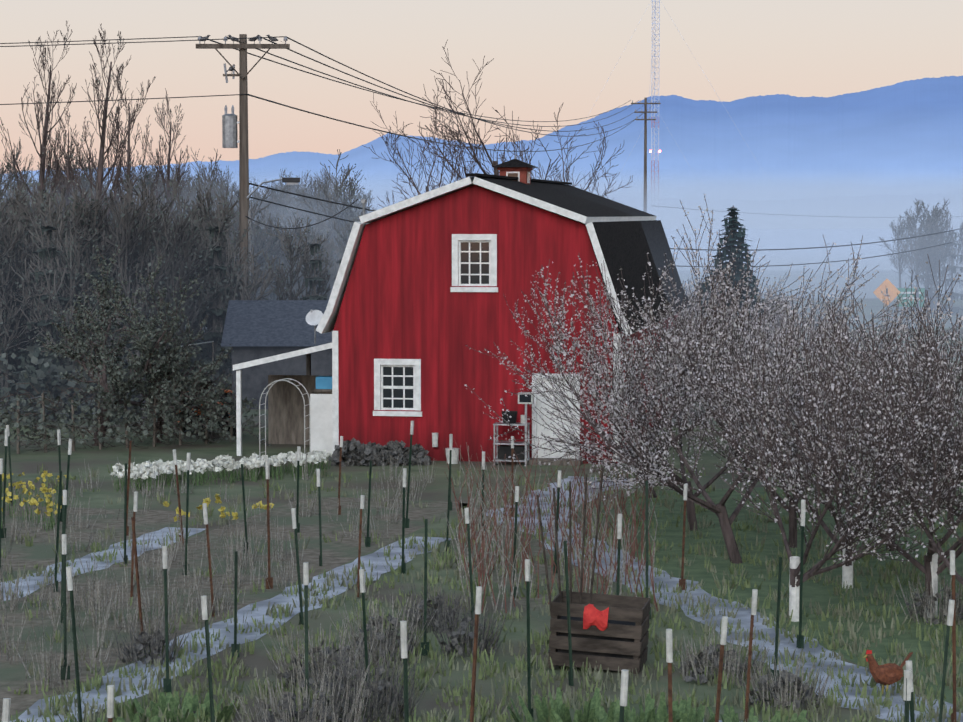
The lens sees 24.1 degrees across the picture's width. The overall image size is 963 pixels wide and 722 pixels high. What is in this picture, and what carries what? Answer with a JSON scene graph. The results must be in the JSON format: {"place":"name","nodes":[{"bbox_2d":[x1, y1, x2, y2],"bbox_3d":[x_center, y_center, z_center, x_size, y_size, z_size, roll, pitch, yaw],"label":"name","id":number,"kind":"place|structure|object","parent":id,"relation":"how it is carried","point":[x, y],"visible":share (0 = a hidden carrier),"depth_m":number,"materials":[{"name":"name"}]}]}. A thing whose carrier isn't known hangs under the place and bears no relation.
{"place":"outdoors","nodes":[
{"label":"outdoors","id":0,"kind":"place"},
{"bbox_2d":[2,196,395,209],"bbox_3d":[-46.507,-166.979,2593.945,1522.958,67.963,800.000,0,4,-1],"label":"mountain ridge","id":1,"kind":"structure","parent":0,"point":[366,204],"depth_m":2847.36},
{"bbox_2d":[177,380,236,436],"bbox_3d":[-7.388,1.266,61.482,1.480,1.450,2.320,-1,4,-21],"label":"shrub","id":2,"kind":"object","parent":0,"point":[225,394],"visible":0.17,"depth_m":61.65,"materials":[{"name":"plant"}]},
{"bbox_2d":[221,300,331,408],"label":"house","id":3,"kind":"structure","parent":0,"point":[256,329],"depth_m":69.34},
{"bbox_2d":[0,229,962,721],"bbox_3d":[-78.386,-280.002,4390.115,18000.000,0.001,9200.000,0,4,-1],"label":"ground","id":4,"kind":"structure","parent":0,"point":[26,461],"depth_m":48.27,"materials":[{"name":"green plant"}]},
{"bbox_2d":[0,20,76,210],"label":"tall bare tree","id":5,"kind":"object","parent":4,"relation":"on","point":[43,154],"visible":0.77,"depth_m":98.75,"materials":[{"name":"brown plant"}]},
{"bbox_2d":[37,107,89,214],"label":"tall bare tree","id":6,"kind":"object","parent":4,"relation":"on","point":[67,170],"visible":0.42,"depth_m":123.46,"materials":[{"name":"brown plant"}]},
{"bbox_2d":[59,23,135,236],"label":"tall bare tree","id":7,"kind":"object","parent":4,"relation":"on","point":[99,179],"visible":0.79,"depth_m":96.83,"materials":[{"name":"brown plant"}]},
{"bbox_2d":[94,65,162,210],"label":"tall bare tree","id":8,"kind":"object","parent":4,"relation":"on","point":[128,170],"visible":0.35,"depth_m":111.20,"materials":[{"name":"brown plant"}]},
{"bbox_2d":[0,341,264,453],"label":"hedge","id":9,"kind":"object","parent":4,"relation":"on","point":[6,417],"visible":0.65,"depth_m":57.22,"materials":[{"name":"green plant"}]},
{"bbox_2d":[34,244,271,445],"bbox_3d":[-8.518,-0.384,58.930,5.237,5.292,5.752,-2,4,-26],"label":"shrub","id":10,"kind":"object","parent":4,"relation":"on","point":[170,359],"visible":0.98,"depth_m":57.92,"materials":[{"name":"green plant"}]},
{"bbox_2d":[144,88,190,217],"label":"tall bare tree","id":11,"kind":"object","parent":4,"relation":"on","point":[168,171],"visible":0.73,"depth_m":118.82,"materials":[{"name":"brown plant"}]},
{"bbox_2d":[0,137,375,423],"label":"woodland trees","id":12,"kind":"object","parent":4,"relation":"on","point":[49,252],"depth_m":72.07,"materials":[{"name":"grey plant"}]},
{"bbox_2d":[196,34,299,299],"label":"utility pole","id":13,"kind":"object","parent":4,"relation":"on","point":[230,122],"visible":0.73,"depth_m":77.08,"materials":[{"name":"brown wood"}]},
{"bbox_2d":[0,36,962,266],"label":"power lines","id":14,"kind":"object","parent":13,"relation":"attached to","point":[462,114],"visible":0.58,"depth_m":92.25,"materials":[{"name":"metal"}]},
{"bbox_2d":[259,378,310,466],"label":"garden arch","id":15,"kind":"structure","parent":4,"relation":"on","point":[276,381],"depth_m":53.76,"materials":[{"name":"white plastic"}]},
{"bbox_2d":[362,93,477,207],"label":"bare tree","id":16,"kind":"object","parent":4,"relation":"on","point":[421,164],"visible":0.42,"depth_m":104.78,"materials":[{"name":"brown plant"}]},
{"bbox_2d":[233,155,691,465],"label":"barn","id":17,"kind":"structure","parent":4,"relation":"on","point":[423,284],"depth_m":54.66,"materials":[{"name":"red wood"}]},
{"bbox_2d":[306,310,322,343],"bbox_3d":[-4.102,-0.849,55.509,0.363,0.846,0.363,-2,4,-28],"label":"satellite dish","id":18,"kind":"object","parent":17,"relation":"on","point":[313,317],"visible":0.94,"depth_m":55.54,"materials":[{"name":"metal"}]},
{"bbox_2d":[0,421,956,721],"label":"fence posts","id":19,"kind":"object","parent":4,"relation":"on","point":[908,693],"visible":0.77,"depth_m":30.46,"materials":[{"name":"green metal"}]},
{"bbox_2d":[0,476,962,721],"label":"garden paths and beds","id":20,"kind":"object","parent":4,"relation":"on","point":[337,553],"visible":0.35,"depth_m":37.40,"materials":[{"name":"plant"}]},
{"bbox_2d":[863,650,912,694],"bbox_3d":[5.036,3.868,28.087,0.673,0.599,0.288,-1,4,-21],"label":"chicken","id":21,"kind":"object","parent":20,"relation":"on","point":[887,674],"visible":0.92,"depth_m":27.98},
{"bbox_2d":[0,433,962,721],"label":"garden plants","id":22,"kind":"object","parent":4,"relation":"on","point":[344,689],"visible":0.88,"depth_m":33.01,"materials":[{"name":"green plant"}]},
{"bbox_2d":[0,463,962,721],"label":"grass tufts","id":23,"kind":"object","parent":4,"relation":"on","point":[483,706],"visible":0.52,"depth_m":31.42,"materials":[{"name":"green plant"}]},
{"bbox_2d":[432,392,533,465],"bbox_3d":[0.010,1.594,54.127,2.658,1.750,0.564,1,4,17],"label":"doorside stand and buckets","id":24,"kind":"object","parent":4,"relation":"on","point":[504,448],"visible":0.85,"depth_m":53.80,"materials":[{"name":"metal"}]},
{"bbox_2d":[397,39,589,186],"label":"bare tree","id":25,"kind":"object","parent":4,"relation":"on","point":[475,159],"visible":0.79,"depth_m":86.43,"materials":[{"name":"brown plant"}]},
{"bbox_2d":[498,102,632,199],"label":"bare tree","id":26,"kind":"object","parent":4,"relation":"on","point":[595,169],"visible":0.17,"depth_m":100.22,"materials":[{"name":"brown plant"}]},
{"bbox_2d":[536,467,650,673],"bbox_3d":[1.429,2.758,29.867,1.523,2.642,0.974,1,4,11],"label":"wooden crate","id":27,"kind":"object","parent":4,"relation":"on","point":[610,632],"visible":0.96,"depth_m":29.55,"materials":[{"name":"brown wood"}]},
{"bbox_2d":[631,98,660,212],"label":"utility pole","id":28,"kind":"object","parent":4,"relation":"on","point":[645,111],"visible":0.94,"depth_m":228.96,"materials":[{"name":"brown wood"}]},
{"bbox_2d":[553,0,770,186],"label":"radio mast","id":29,"kind":"object","parent":4,"relation":"on","point":[654,133],"visible":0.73,"depth_m":1094.85,"materials":[{"name":"white metal"}]},
{"bbox_2d":[521,253,809,530],"bbox_3d":[2.905,0.586,43.380,6.873,5.282,4.599,-2,4,-33],"label":"blossom tree","id":30,"kind":"object","parent":4,"relation":"on","point":[690,506],"visible":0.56,"depth_m":43.24,"materials":[{"name":"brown plant"}]},
{"bbox_2d":[465,259,888,563],"bbox_3d":[3.540,0.881,38.734,7.570,5.333,7.498,0,4,-1],"label":"blossom tree","id":31,"kind":"object","parent":4,"relation":"on","point":[652,471],"visible":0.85,"depth_m":38.76,"materials":[{"name":"grey plant"}]},
{"bbox_2d":[655,266,723,424],"bbox_3d":[4.379,-0.399,63.751,3.074,4.584,5.593,-3,5,-43],"label":"orchard tree","id":32,"kind":"object","parent":4,"relation":"on","point":[660,286],"visible":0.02,"depth_m":62.65,"materials":[{"name":"grey plant"}]},
{"bbox_2d":[465,194,918,497],"bbox_3d":[3.894,-0.238,47.142,10.518,6.499,5.342,2,4,32],"label":"blossom tree","id":33,"kind":"object","parent":4,"relation":"on","point":[667,315],"visible":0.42,"depth_m":46.36,"materials":[{"name":"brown plant"}]},
{"bbox_2d":[680,289,707,340],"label":"orchard tree","id":34,"kind":"object","parent":4,"relation":"on","point":[688,308],"depth_m":76.95,"materials":[{"name":"grey plant"}]},
{"bbox_2d":[682,277,710,315],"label":"orchard tree","id":35,"kind":"object","parent":4,"relation":"on","point":[691,291],"depth_m":98.82,"materials":[{"name":"grey plant"}]},
{"bbox_2d":[627,288,804,470],"bbox_3d":[5.548,0.426,53.004,4.209,4.334,4.916,0,4,-1],"label":"blossom tree","id":36,"kind":"object","parent":4,"relation":"on","point":[654,352],"visible":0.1,"depth_m":52.70,"materials":[{"name":"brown plant"}]},
{"bbox_2d":[683,284,764,303],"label":"orchard tree","id":37,"kind":"object","parent":4,"relation":"on","point":[709,295],"depth_m":100.19,"materials":[{"name":"grey plant"}]},
{"bbox_2d":[674,305,779,409],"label":"orchard tree","id":38,"kind":"object","parent":4,"relation":"on","point":[745,345],"depth_m":66.89,"materials":[{"name":"grey plant"}]},
{"bbox_2d":[690,206,777,373],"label":"spruce tree","id":39,"kind":"object","parent":4,"relation":"on","point":[733,223],"depth_m":81.56,"materials":[{"name":"green plant"}]},
{"bbox_2d":[682,272,794,325],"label":"orchard tree","id":40,"kind":"object","parent":4,"relation":"on","point":[770,304],"depth_m":85.58,"materials":[{"name":"grey plant"}]},
{"bbox_2d":[683,277,795,362],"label":"orchard tree","id":41,"kind":"object","parent":4,"relation":"on","point":[742,320],"depth_m":78.11,"materials":[{"name":"grey plant"}]},
{"bbox_2d":[691,294,795,358],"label":"orchard tree","id":42,"kind":"object","parent":4,"relation":"on","point":[778,323],"depth_m":76.28,"materials":[{"name":"grey plant"}]},
{"bbox_2d":[656,229,874,506],"bbox_3d":[5.624,0.220,45.523,4.833,5.716,3.647,1,4,16],"label":"blossom tree","id":43,"kind":"object","parent":4,"relation":"on","point":[739,328],"visible":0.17,"depth_m":45.60,"materials":[{"name":"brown plant"}]},
{"bbox_2d":[608,225,925,547],"bbox_3d":[5.403,0.430,41.179,3.712,5.861,6.352,3,5,36],"label":"blossom tree","id":44,"kind":"object","parent":4,"relation":"on","point":[792,540],"visible":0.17,"depth_m":40.31,"materials":[{"name":"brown plant"}]},
{"bbox_2d":[756,285,799,310],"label":"orchard tree","id":45,"kind":"object","parent":4,"relation":"on","point":[794,301],"depth_m":103.40,"materials":[{"name":"grey plant"}]},
{"bbox_2d":[761,280,842,350],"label":"orchard tree","id":46,"kind":"object","parent":4,"relation":"on","point":[813,295],"depth_m":87.21,"materials":[{"name":"grey plant"}]},
{"bbox_2d":[676,285,962,588],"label":"blossom tree","id":47,"kind":"object","parent":4,"relation":"on","point":[847,572],"visible":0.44,"depth_m":36.47,"materials":[{"name":"grey plant"}]},
{"bbox_2d":[708,327,962,617],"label":"blossom tree","id":48,"kind":"object","parent":4,"relation":"on","point":[930,569],"visible":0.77,"depth_m":33.23,"materials":[{"name":"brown plant"}]},
{"bbox_2d":[709,306,962,621],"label":"blossom tree","id":49,"kind":"object","parent":4,"relation":"on","point":[794,578],"visible":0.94,"depth_m":32.23,"materials":[{"name":"grey plant"}]},
{"bbox_2d":[728,281,962,393],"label":"orchard tree","id":50,"kind":"object","parent":4,"relation":"on","point":[783,308],"depth_m":65.31,"materials":[{"name":"grey plant"}]},
{"bbox_2d":[766,311,962,550],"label":"blossom tree","id":51,"kind":"object","parent":4,"relation":"on","point":[896,397],"visible":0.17,"depth_m":38.76,"materials":[{"name":"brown plant"}]},
{"bbox_2d":[778,254,962,520],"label":"blossom tree","id":52,"kind":"object","parent":4,"relation":"on","point":[957,504],"visible":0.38,"depth_m":36.77,"materials":[{"name":"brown plant"}]},
{"bbox_2d":[796,285,962,584],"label":"blossom tree","id":53,"kind":"object","parent":4,"relation":"on","point":[958,577],"visible":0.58,"depth_m":32.90,"materials":[{"name":"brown plant"}]},
{"bbox_2d":[805,298,961,469],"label":"blossom tree","id":54,"kind":"object","parent":4,"relation":"on","point":[902,347],"visible":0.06,"depth_m":52.76,"materials":[{"name":"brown plant"}]},
{"bbox_2d":[821,308,962,525],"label":"blossom tree","id":55,"kind":"object","parent":4,"relation":"on","point":[948,515],"visible":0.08,"depth_m":44.11,"materials":[{"name":"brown plant"}]},
{"bbox_2d":[874,279,924,317],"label":"road signs","id":56,"kind":"object","parent":4,"relation":"on","point":[880,287],"depth_m":125.19,"materials":[{"name":"metal"}]},
{"bbox_2d":[879,197,962,316],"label":"trees","id":57,"kind":"object","parent":4,"relation":"on","point":[930,225],"depth_m":135.83,"materials":[{"name":"grey plant"}]},
{"bbox_2d":[0,76,962,203],"bbox_3d":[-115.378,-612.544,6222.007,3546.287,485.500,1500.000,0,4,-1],"label":"mountain ridge","id":58,"kind":"structure","parent":0,"point":[913,127],"depth_m":6343.44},
{"bbox_2d":[0,0,962,173],"label":"sky","id":59,"kind":"structure","parent":0,"point":[545,54],"materials":[{"name":"beige"}]},
{"bbox_2d":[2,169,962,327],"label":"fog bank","id":60,"kind":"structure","parent":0,"point":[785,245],"depth_m":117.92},
{"bbox_2d":[3,165,962,297],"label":"fog bank","id":61,"kind":"structure","parent":0,"point":[805,229],"depth_m":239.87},
{"bbox_2d":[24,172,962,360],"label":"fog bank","id":62,"kind":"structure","parent":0,"point":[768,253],"depth_m":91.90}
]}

